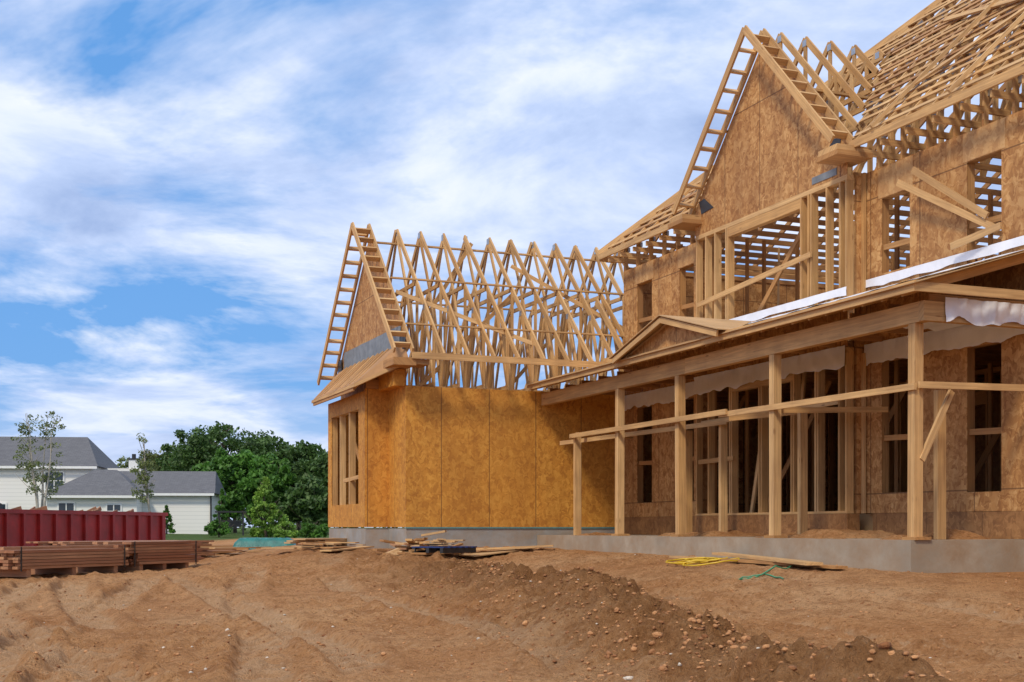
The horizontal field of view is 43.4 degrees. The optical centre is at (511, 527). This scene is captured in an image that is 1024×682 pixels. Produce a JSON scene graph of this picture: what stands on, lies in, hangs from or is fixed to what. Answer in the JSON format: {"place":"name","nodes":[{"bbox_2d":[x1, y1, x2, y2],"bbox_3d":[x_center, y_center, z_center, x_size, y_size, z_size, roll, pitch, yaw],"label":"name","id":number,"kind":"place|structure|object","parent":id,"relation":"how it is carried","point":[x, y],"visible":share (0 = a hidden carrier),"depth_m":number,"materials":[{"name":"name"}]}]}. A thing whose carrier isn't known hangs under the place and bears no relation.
{"place":"outdoors","nodes":[
{"label":"outdoors","id":0,"kind":"place"},
{"bbox_2d":[332,410,357,504],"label":"wing studs","id":1,"kind":"object","parent":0,"point":[352,478],"visible":0.56,"depth_m":30.90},
{"bbox_2d":[378,369,404,391],"bbox_3d":[-2.657,-3.230,28.312,0.257,0.360,1.260,0,0,-22],"label":"wing return","id":2,"kind":"object","parent":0,"point":[392,380],"visible":0.93,"depth_m":27.90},
{"bbox_2d":[383,357,429,368],"bbox_3d":[-2.260,-3.500,27.518,0.800,0.160,0.770,0,0,-22],"label":"wing return","id":3,"kind":"object","parent":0,"point":[407,362],"visible":1,"depth_m":27.22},
{"bbox_2d":[0,0,1021,527],"label":"sky","id":4,"kind":"structure","parent":0,"point":[184,183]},
{"bbox_2d":[0,528,1023,681],"bbox_3d":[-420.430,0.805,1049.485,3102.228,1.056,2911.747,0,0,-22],"label":"ground","id":5,"kind":"structure","parent":0,"point":[837,660],"depth_m":13.77,"materials":[{"name":"brown soil"}]},
{"bbox_2d":[11,411,65,507],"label":"birch tree","id":6,"kind":"object","parent":5,"relation":"on","point":[31,464],"visible":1,"depth_m":74.16,"materials":[{"name":"green plant"}]},
{"bbox_2d":[0,545,128,576],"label":"lumber stack","id":7,"kind":"object","parent":5,"relation":"on","point":[21,561],"visible":1,"depth_m":24.21,"materials":[{"name":"wood"}]},
{"bbox_2d":[0,506,167,546],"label":"dumpster","id":8,"kind":"object","parent":5,"relation":"on","point":[19,526],"visible":0.69,"depth_m":33.55,"materials":[{"name":"metal"}]},
{"bbox_2d":[0,467,220,533],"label":"walls","id":9,"kind":"structure","parent":5,"relation":"on","point":[190,514],"depth_m":83.54,"materials":[{"name":"white"}]},
{"bbox_2d":[1,471,121,511],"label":"window trim","id":10,"kind":"structure","parent":9,"relation":"attached to","point":[113,504],"depth_m":81.02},
{"bbox_2d":[0,472,119,510],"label":"window glass","id":11,"kind":"object","parent":10,"relation":"in","point":[62,506],"visible":0.43,"depth_m":81.00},
{"bbox_2d":[0,466,213,497],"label":"gutter","id":12,"kind":"object","parent":9,"relation":"on","point":[119,496],"visible":0.82,"depth_m":82.92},
{"bbox_2d":[0,437,226,503],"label":"roof","id":13,"kind":"structure","parent":9,"relation":"on","point":[80,451],"depth_m":84.99,"materials":[{"name":"tile"}]},
{"bbox_2d":[26,540,214,559],"bbox_3d":[-8.807,0.631,29.362,1.275,0.635,4.314,0,0,36],"label":"lumber stack","id":14,"kind":"object","parent":5,"relation":"on","point":[65,543],"visible":0.16,"depth_m":30.12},
{"bbox_2d":[130,432,160,511],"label":"birch tree","id":15,"kind":"object","parent":5,"relation":"on","point":[147,457],"visible":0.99,"depth_m":69.41,"materials":[{"name":"green plant"}]},
{"bbox_2d":[92,541,203,570],"bbox_3d":[-7.691,0.594,26.909,1.192,0.612,2.522,0,0,25],"label":"lumber stack","id":16,"kind":"object","parent":5,"relation":"on","point":[155,555],"visible":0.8,"depth_m":26.54,"materials":[{"name":"wood"}]},
{"bbox_2d":[139,444,178,470],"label":"oak tree","id":17,"kind":"object","parent":5,"relation":"on","point":[154,460],"visible":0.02,"depth_m":133.64,"materials":[{"name":"green plant"}]},
{"bbox_2d":[163,505,175,533],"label":"conifer tree","id":18,"kind":"object","parent":5,"relation":"on","point":[169,526],"visible":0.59,"depth_m":79.92,"materials":[{"name":"green plant"}]},
{"bbox_2d":[155,429,213,470],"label":"oak tree","id":19,"kind":"object","parent":5,"relation":"on","point":[180,435],"visible":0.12,"depth_m":126.94,"materials":[{"name":"green plant"}]},
{"bbox_2d":[204,519,233,536],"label":"shrub","id":20,"kind":"object","parent":5,"relation":"on","point":[212,527],"visible":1,"depth_m":69.65,"materials":[{"name":"green plant"}]},
{"bbox_2d":[167,421,275,519],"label":"oak tree","id":21,"kind":"object","parent":5,"relation":"on","point":[218,434],"visible":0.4,"depth_m":123.60,"materials":[{"name":"green plant"}]},
{"bbox_2d":[212,488,232,534],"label":"conifer tree","id":22,"kind":"object","parent":5,"relation":"on","point":[221,501],"visible":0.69,"depth_m":79.85,"materials":[{"name":"green plant"}]},
{"bbox_2d":[215,511,246,534],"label":"garden pergola","id":23,"kind":"object","parent":5,"relation":"on","point":[236,523],"visible":0.85,"depth_m":75.68,"materials":[{"name":"metal"}]},
{"bbox_2d":[200,547,262,556],"bbox_3d":[-6.713,0.602,31.552,1.767,0.245,2.762,0,0,31],"label":"scrap lumber pile","id":24,"kind":"object","parent":5,"relation":"on","point":[227,550],"visible":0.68,"depth_m":30.81,"materials":[{"name":"brown wood"}]},
{"bbox_2d":[206,447,260,532],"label":"oak tree","id":25,"kind":"object","parent":5,"relation":"on","point":[234,469],"visible":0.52,"depth_m":98.51,"materials":[{"name":"green plant"}]},
{"bbox_2d":[233,537,295,549],"bbox_3d":[-6.892,0.506,35.936,1.785,0.430,1.300,0,0,-6],"label":"tarp covered stack","id":26,"kind":"object","parent":5,"relation":"on","point":[259,542],"visible":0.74,"depth_m":35.47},
{"bbox_2d":[241,435,290,527],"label":"oak tree","id":27,"kind":"object","parent":5,"relation":"on","point":[281,443],"visible":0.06,"depth_m":129.14,"materials":[{"name":"green plant"}]},
{"bbox_2d":[237,452,296,522],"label":"oak tree","id":28,"kind":"object","parent":5,"relation":"on","point":[281,476],"visible":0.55,"depth_m":90.95,"materials":[{"name":"green plant"}]},
{"bbox_2d":[242,476,292,536],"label":"young maple tree","id":29,"kind":"object","parent":5,"relation":"on","point":[271,512],"visible":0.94,"depth_m":71.55,"materials":[{"name":"green plant"}]},
{"bbox_2d":[273,522,298,537],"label":"shrub","id":30,"kind":"object","parent":5,"relation":"on","point":[281,530],"visible":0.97,"depth_m":65.78,"materials":[{"name":"green plant"}]},
{"bbox_2d":[258,439,325,530],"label":"oak tree","id":31,"kind":"object","parent":5,"relation":"on","point":[304,450],"visible":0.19,"depth_m":94.06,"materials":[{"name":"green plant"}]},
{"bbox_2d":[277,478,327,525],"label":"oak tree","id":32,"kind":"object","parent":5,"relation":"on","point":[307,502],"visible":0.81,"depth_m":83.66,"materials":[{"name":"green plant"}]},
{"bbox_2d":[291,451,327,533],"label":"oak tree","id":33,"kind":"object","parent":5,"relation":"on","point":[318,468],"visible":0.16,"depth_m":88.98,"materials":[{"name":"green plant"}]},
{"bbox_2d":[296,521,328,537],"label":"shrub","id":34,"kind":"object","parent":5,"relation":"on","point":[310,530],"visible":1,"depth_m":59.57,"materials":[{"name":"green plant"}]},
{"bbox_2d":[261,542,365,548],"bbox_3d":[-4.331,0.395,28.029,1.984,0.141,1.859,0,0,21],"label":"scrap lumber pile","id":35,"kind":"object","parent":5,"relation":"on","point":[318,543],"visible":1,"depth_m":27.87,"materials":[{"name":"brown wood"}]},
{"bbox_2d":[284,538,346,548],"bbox_3d":[-4.463,0.391,30.107,0.808,0.260,2.177,0,0,32],"label":"lumber stack","id":36,"kind":"object","parent":5,"relation":"on","point":[297,540],"visible":0.59,"depth_m":29.68,"materials":[{"name":"brown wood"}]},
{"bbox_2d":[232,509,403,530],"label":"distant tree line","id":37,"kind":"object","parent":5,"relation":"on","point":[247,520],"visible":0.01,"depth_m":199.05,"materials":[{"name":"green plant"}]},
{"bbox_2d":[373,530,470,557],"bbox_3d":[-1.914,0.346,26.583,2.024,0.562,1.932,0,0,-22],"label":"scrap lumber pile","id":38,"kind":"object","parent":5,"relation":"on","point":[398,549],"visible":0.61,"depth_m":26.27,"materials":[{"name":"brown wood"}]},
{"bbox_2d":[411,539,476,552],"bbox_3d":[-1.371,0.375,26.103,0.880,0.281,1.010,0,0,39],"label":"pallet","id":39,"kind":"object","parent":38,"relation":"on","point":[441,545],"visible":0.99,"depth_m":25.90,"materials":[{"name":"wood"}]},
{"bbox_2d":[329,528,614,548],"bbox_3d":[-0.668,0.515,31.498,6.870,0.970,5.680,0,0,-22],"label":"wing foundation","id":40,"kind":"object","parent":5,"relation":"on","point":[492,537],"visible":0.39,"depth_m":28.75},
{"bbox_2d":[328,386,614,526],"bbox_3d":[-0.677,-1.550,31.492,6.890,3.100,5.715,0,0,-22],"label":"wing sheathing","id":41,"kind":"object","parent":40,"relation":"on","point":[444,457],"visible":0.89,"depth_m":28.75,"materials":[{"name":"wood"}]},
{"bbox_2d":[386,229,628,391],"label":"wing trusses","id":42,"kind":"object","parent":41,"relation":"on","point":[507,346],"visible":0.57,"depth_m":30.52,"materials":[{"name":"wood"}]},
{"bbox_2d":[313,347,407,399],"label":"pent roof","id":43,"kind":"structure","parent":42,"relation":"attached to","point":[376,367],"depth_m":28.54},
{"bbox_2d":[313,388,353,405],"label":"pent fascia","id":44,"kind":"structure","parent":43,"relation":"attached to","point":[334,396],"depth_m":30.01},
{"bbox_2d":[316,349,387,396],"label":"pent battens","id":45,"kind":"object","parent":43,"relation":"on","point":[345,370],"visible":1,"depth_m":30.24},
{"bbox_2d":[311,366,398,402],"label":"pent fascia","id":46,"kind":"structure","parent":43,"relation":"attached to","point":[378,374],"depth_m":28.19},
{"bbox_2d":[317,222,413,384],"bbox_3d":[-3.562,-5.410,30.266,0.444,3.481,6.939,0,0,-22],"label":"wing ladder","id":47,"kind":"object","parent":42,"relation":"attached to","point":[356,233],"visible":0.98,"depth_m":29.82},
{"bbox_2d":[341,236,405,398],"bbox_3d":[-3.333,-5.010,30.358,0.015,3.900,5.600,0,0,-22],"label":"wing gable sheathing","id":48,"kind":"object","parent":42,"relation":"attached to","point":[366,324],"visible":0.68,"depth_m":30.68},
{"bbox_2d":[344,326,400,368],"bbox_3d":[-3.348,-4.157,30.298,0.027,0.485,4.900,0,0,-22],"label":"gable felt","id":49,"kind":"object","parent":48,"relation":"attached to","point":[369,349],"visible":0.83,"depth_m":30.40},
{"bbox_2d":[377,241,623,390],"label":"wing braces","id":50,"kind":"object","parent":42,"relation":"attached to","point":[434,304],"visible":0.42,"depth_m":30.12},
{"bbox_2d":[412,352,631,369],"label":"wing fascia","id":51,"kind":"structure","parent":42,"relation":"attached to","point":[493,359],"depth_m":27.92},
{"bbox_2d":[405,527,614,528],"bbox_3d":[0.130,0.015,28.739,5.234,0.030,0.014,0,0,-22],"label":"sill seal","id":52,"kind":"object","parent":40,"relation":"on","point":[495,527],"visible":0.64,"depth_m":28.48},
{"bbox_2d":[466,547,535,556],"bbox_3d":[-0.322,0.520,26.990,1.678,0.178,0.601,0,0,-39],"label":"loose plank","id":53,"kind":"object","parent":5,"relation":"on","point":[493,552],"visible":0.71,"depth_m":26.90,"materials":[{"name":"brown wood"}]},
{"bbox_2d":[0,552,1023,681],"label":"dirt clods","id":54,"kind":"object","parent":5,"relation":"on","point":[882,645],"visible":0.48,"depth_m":11.41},
{"bbox_2d":[476,545,553,549],"bbox_3d":[-0.071,0.432,27.038,1.880,0.118,0.302,0,0,3],"label":"loose plank","id":55,"kind":"object","parent":5,"relation":"on","point":[515,547],"visible":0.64,"depth_m":26.89,"materials":[{"name":"brown wood"}]},
{"bbox_2d":[666,557,739,565],"bbox_3d":[2.966,0.534,20.016,0.853,0.140,1.592,0,0,-22],"label":"yellow hose","id":56,"kind":"object","parent":5,"relation":"on","point":[699,561],"visible":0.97,"depth_m":20.00,"materials":[{"name":"plastic"}]},
{"bbox_2d":[739,565,793,579],"bbox_3d":[3.496,0.629,17.837,0.696,0.234,1.101,0,0,19],"label":"green hose","id":57,"kind":"object","parent":5,"relation":"on","point":[747,577],"visible":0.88,"depth_m":17.70,"materials":[{"name":"plastic"}]},
{"bbox_2d":[712,552,822,564],"bbox_3d":[3.750,0.466,19.305,0.239,0.104,3.884,0,0,-10],"label":"loose plank","id":58,"kind":"object","parent":5,"relation":"on","point":[780,560],"visible":1,"depth_m":18.80,"materials":[{"name":"brown wood"}]},
{"bbox_2d":[537,535,1023,572],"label":"porch slab","id":59,"kind":"structure","parent":5,"relation":"on","point":[966,556],"depth_m":18.44,"materials":[{"name":"concrete"}]},
{"bbox_2d":[573,390,945,538],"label":"short posts","id":60,"kind":"object","parent":59,"relation":"on","point":[939,480],"visible":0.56,"depth_m":21.57,"materials":[{"name":"brown wood"}]},
{"bbox_2d":[615,323,923,536],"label":"porch posts","id":61,"kind":"object","parent":59,"relation":"on","point":[915,439],"visible":0.94,"depth_m":20.34,"materials":[{"name":"wood"}]},
{"bbox_2d":[541,300,1023,405],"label":"porch beam","id":62,"kind":"structure","parent":61,"relation":"on","point":[922,311],"depth_m":20.23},
{"bbox_2d":[550,294,1023,394],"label":"porch joists","id":63,"kind":"object","parent":62,"relation":"on","point":[936,297],"visible":0.3,"depth_m":21.61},
{"bbox_2d":[625,325,1023,410],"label":"wall membrane","id":64,"kind":"object","parent":62,"relation":"attached to","point":[960,337],"depth_m":21.88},
{"bbox_2d":[903,297,1023,331],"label":"end membrane","id":65,"kind":"object","parent":62,"relation":"attached to","point":[979,313],"visible":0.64,"depth_m":17.37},
{"bbox_2d":[560,381,1023,461],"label":"porch rails","id":66,"kind":"object","parent":61,"relation":"attached to","point":[815,405],"visible":0.97,"depth_m":20.58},
{"bbox_2d":[611,534,930,539],"bbox_3d":[3.790,0.151,21.370,0.260,0.042,9.080,0,0,-22],"label":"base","id":67,"kind":"object","parent":59,"relation":"on","point":[786,536],"visible":0.96,"depth_m":20.30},
{"bbox_2d":[579,528,988,539],"bbox_3d":[3.852,0.107,23.541,2.040,0.186,12.180,0,0,-22],"label":"dirt pile","id":68,"kind":"object","parent":59,"relation":"on","point":[952,534],"visible":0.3,"depth_m":20.13,"materials":[{"name":"brown soil"}]},
{"bbox_2d":[720,558,847,568],"bbox_3d":[3.871,0.524,18.599,0.200,0.079,2.802,0,0,-24],"label":"loose plank","id":69,"kind":"object","parent":5,"relation":"on","point":[788,564],"visible":0.86,"depth_m":18.33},
{"bbox_2d":[595,299,622,361],"bbox_3d":[2.182,-4.560,29.806,0.550,1.721,1.649,0,0,-22],"label":"wing return","id":70,"kind":"object","parent":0,"point":[609,325],"visible":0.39,"depth_m":29.87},
{"bbox_2d":[629,325,707,356],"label":"porch gable","id":71,"kind":"structure","parent":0,"point":[668,335],"depth_m":22.90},
{"bbox_2d":[612,317,725,363],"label":"porch gable","id":72,"kind":"structure","parent":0,"point":[665,322],"depth_m":22.85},
{"bbox_2d":[609,315,750,358],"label":"porch gable","id":73,"kind":"structure","parent":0,"point":[722,324],"depth_m":22.66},
{"bbox_2d":[670,143,871,222],"bbox_3d":[4.554,-6.191,23.619,0.680,0.097,5.580,0,0,-22],"label":"eave return","id":74,"kind":"object","parent":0,"point":[820,153],"visible":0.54,"depth_m":21.16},
{"bbox_2d":[703,175,863,513],"bbox_3d":[4.863,-3.045,23.761,0.180,5.630,4.969,0,0,-22],"label":"bay cheek","id":75,"kind":"object","parent":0,"point":[858,347],"visible":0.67,"depth_m":21.45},
{"bbox_2d":[608,76,1023,270],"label":"truss heels","id":76,"kind":"object","parent":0,"point":[1014,96],"visible":0.69,"depth_m":20.16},
{"bbox_2d":[624,107,1023,288],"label":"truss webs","id":77,"kind":"object","parent":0,"point":[987,167],"visible":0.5,"depth_m":26.61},
{"bbox_2d":[860,514,872,530],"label":"ground floor","id":78,"kind":"structure","parent":0,"point":[866,522],"depth_m":21.61,"materials":[{"name":"brown wood"}]},
{"bbox_2d":[643,277,853,516],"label":"end wall","id":79,"kind":"structure","parent":78,"relation":"on","point":[786,293],"depth_m":30.88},
{"bbox_2d":[396,2,1023,343],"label":"truss plates","id":80,"kind":"object","parent":79,"relation":"on","point":[828,49],"visible":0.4,"depth_m":23.95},
{"bbox_2d":[615,183,704,246],"bbox_3d":[3.267,-7.387,27.743,1.766,2.015,4.472,0,0,-49],"label":"roof sheathing","id":81,"kind":"object","parent":80,"relation":"on","point":[662,220],"visible":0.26,"depth_m":28.24,"materials":[{"name":"brown wood"}]},
{"bbox_2d":[668,148,872,230],"bbox_3d":[4.544,-6.100,23.616,0.700,0.080,5.660,0,0,-22],"label":"eave return","id":82,"kind":"object","parent":80,"relation":"on","point":[838,157],"visible":0.82,"depth_m":21.28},
{"bbox_2d":[598,0,946,253],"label":"hip rafter","id":83,"kind":"object","parent":80,"relation":"on","point":[903,28],"visible":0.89,"depth_m":25.65,"materials":[{"name":"brown wood"}]},
{"bbox_2d":[726,32,888,132],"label":"gable trusses","id":84,"kind":"object","parent":80,"relation":"attached to","point":[853,77],"visible":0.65,"depth_m":23.46,"materials":[{"name":"brown wood"}]},
{"bbox_2d":[598,61,1023,278],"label":"eave fascia","id":85,"kind":"structure","parent":80,"relation":"attached to","point":[1010,73],"depth_m":19.74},
{"bbox_2d":[671,25,854,214],"bbox_3d":[4.428,-7.720,23.568,0.433,2.857,5.401,0,0,-22],"label":"gable ladder","id":86,"kind":"object","parent":85,"relation":"on","point":[801,98],"visible":0.97,"depth_m":23.37,"materials":[{"name":"brown wood"}]},
{"bbox_2d":[610,0,1023,250],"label":"rafters","id":87,"kind":"object","parent":85,"relation":"on","point":[862,125],"visible":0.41,"depth_m":21.33,"materials":[{"name":"brown wood"}]},
{"bbox_2d":[870,0,1023,128],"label":"roof braces","id":88,"kind":"object","parent":85,"relation":"on","point":[921,77],"visible":1,"depth_m":20.55,"materials":[{"name":"brown wood"}]},
{"bbox_2d":[608,0,1023,248],"bbox_3d":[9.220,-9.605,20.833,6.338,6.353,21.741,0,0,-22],"label":"roof lath","id":89,"kind":"object","parent":80,"relation":"on","point":[963,22],"visible":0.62,"depth_m":21.42,"materials":[{"name":"brown wood"}]},
{"bbox_2d":[618,3,1023,272],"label":"roof trusses","id":90,"kind":"object","parent":80,"relation":"on","point":[995,175],"visible":0.06,"depth_m":29.92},
{"bbox_2d":[693,378,1000,510],"bbox_3d":[6.384,-1.515,23.063,0.774,2.615,11.888,0,0,-22],"label":"temporary brace","id":91,"kind":"object","parent":78,"relation":"on","point":[986,452],"visible":0.14,"depth_m":22.63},
{"bbox_2d":[728,192,1000,513],"bbox_3d":[9.585,-3.042,20.904,5.662,5.715,21.200,0,0,-22],"label":"partition","id":92,"kind":"object","parent":78,"relation":"on","point":[898,464],"visible":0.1,"depth_m":26.30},
{"bbox_2d":[689,341,1000,405],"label":"floor joists","id":93,"kind":"object","parent":92,"relation":"attached to","point":[985,356],"visible":0.05,"depth_m":25.73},
{"bbox_2d":[859,390,999,513],"bbox_3d":[12.178,-1.565,21.951,0.012,2.670,21.200,0,0,-22],"label":"partition board","id":94,"kind":"object","parent":78,"relation":"on","point":[979,444],"depth_m":27.28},
{"bbox_2d":[722,5,1023,242],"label":"truss webs","id":95,"kind":"object","parent":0,"point":[1006,104],"visible":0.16,"depth_m":22.00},
{"bbox_3d":[12.184,0.586,21.932,11.990,0.829,21.560,0,0,-22],"label":"foundation","id":96,"kind":"object","parent":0,"visible":0},
{"bbox_2d":[624,511,1023,538],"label":"rim board","id":97,"kind":"object","parent":96,"relation":"on","point":[1001,525],"visible":0.52,"depth_m":21.42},
{"bbox_2d":[696,172,865,513],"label":"bay studs","id":98,"kind":"object","parent":97,"relation":"on","point":[809,243],"visible":0.72,"depth_m":22.32,"materials":[{"name":"wood"}]},
{"bbox_2d":[697,252,811,512],"bbox_3d":[4.649,-2.492,24.116,0.472,4.546,3.856,0,0,-22],"label":"bay guard","id":99,"kind":"object","parent":98,"relation":"attached to","point":[790,263],"visible":0.54,"depth_m":24.34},
{"bbox_2d":[695,311,847,376],"bbox_3d":[4.639,-3.372,23.670,0.015,0.757,4.970,0,0,-22],"label":"bay band","id":100,"kind":"object","parent":98,"relation":"attached to","point":[831,318],"visible":0.36,"depth_m":23.20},
{"bbox_2d":[695,43,847,236],"bbox_3d":[4.638,-7.420,23.670,0.015,3.120,4.970,0,0,-22],"label":"gable sheathing","id":101,"kind":"object","parent":98,"relation":"on","point":[775,142],"visible":0.81,"depth_m":23.68,"materials":[{"name":"wood"}]},
{"bbox_2d":[699,138,840,213],"bbox_3d":[4.630,-6.400,23.650,0.008,0.280,4.660,0,0,-22],"label":"felt","id":102,"kind":"object","parent":101,"relation":"attached to","point":[705,205],"visible":0.55,"depth_m":25.54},
{"bbox_2d":[812,168,836,184],"bbox_3d":[5.322,-5.980,21.934,0.009,0.120,0.700,0,0,-22],"label":"felt","id":103,"kind":"object","parent":101,"relation":"attached to","point":[824,176],"visible":1,"depth_m":21.92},
{"bbox_2d":[695,174,853,515],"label":"bay plates","id":104,"kind":"object","parent":98,"relation":"attached to","point":[769,214],"visible":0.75,"depth_m":23.56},
{"bbox_2d":[751,231,799,322],"bbox_3d":[4.934,-4.625,23.988,0.040,1.811,1.678,0,0,-29],"label":"diagonal brace","id":105,"kind":"object","parent":98,"relation":"attached to","point":[779,274],"visible":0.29,"depth_m":23.94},
{"bbox_2d":[531,253,1023,390],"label":"porch rafters","id":106,"kind":"object","parent":98,"relation":"attached to","point":[970,272],"visible":0.46,"depth_m":17.55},
{"bbox_2d":[526,251,1023,385],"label":"porch roof deck","id":107,"kind":"structure","parent":106,"relation":"on","point":[929,277],"depth_m":18.36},
{"bbox_2d":[527,280,1023,389],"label":"porch fascia","id":108,"kind":"structure","parent":106,"relation":"attached to","point":[944,288],"depth_m":18.79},
{"bbox_2d":[729,235,1023,324],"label":"membrane","id":109,"kind":"object","parent":106,"relation":"on","point":[988,250],"visible":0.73,"depth_m":20.45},
{"bbox_2d":[638,150,1000,516],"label":"front studs","id":110,"kind":"object","parent":97,"relation":"on","point":[971,359],"visible":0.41,"depth_m":21.11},
{"bbox_2d":[639,214,1000,464],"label":"window braces","id":111,"kind":"object","parent":110,"relation":"attached to","point":[972,225],"depth_m":20.63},
{"bbox_2d":[624,109,1023,516],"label":"front sheathing","id":112,"kind":"object","parent":97,"relation":"on","point":[936,230],"visible":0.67,"depth_m":19.95,"materials":[{"name":"wood"}]},
{"bbox_2d":[637,256,1001,516],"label":"sill panels","id":113,"kind":"object","parent":112,"relation":"attached to","point":[897,502],"visible":0.55,"depth_m":19.13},
{"bbox_2d":[635,118,1004,406],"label":"header panels","id":114,"kind":"object","parent":112,"relation":"attached to","point":[984,140],"visible":0.87,"depth_m":20.54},
{"bbox_2d":[896,166,1001,249],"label":"braces","id":115,"kind":"object","parent":112,"relation":"attached to","point":[990,228],"visible":1,"depth_m":19.18,"materials":[{"name":"brown wood"}]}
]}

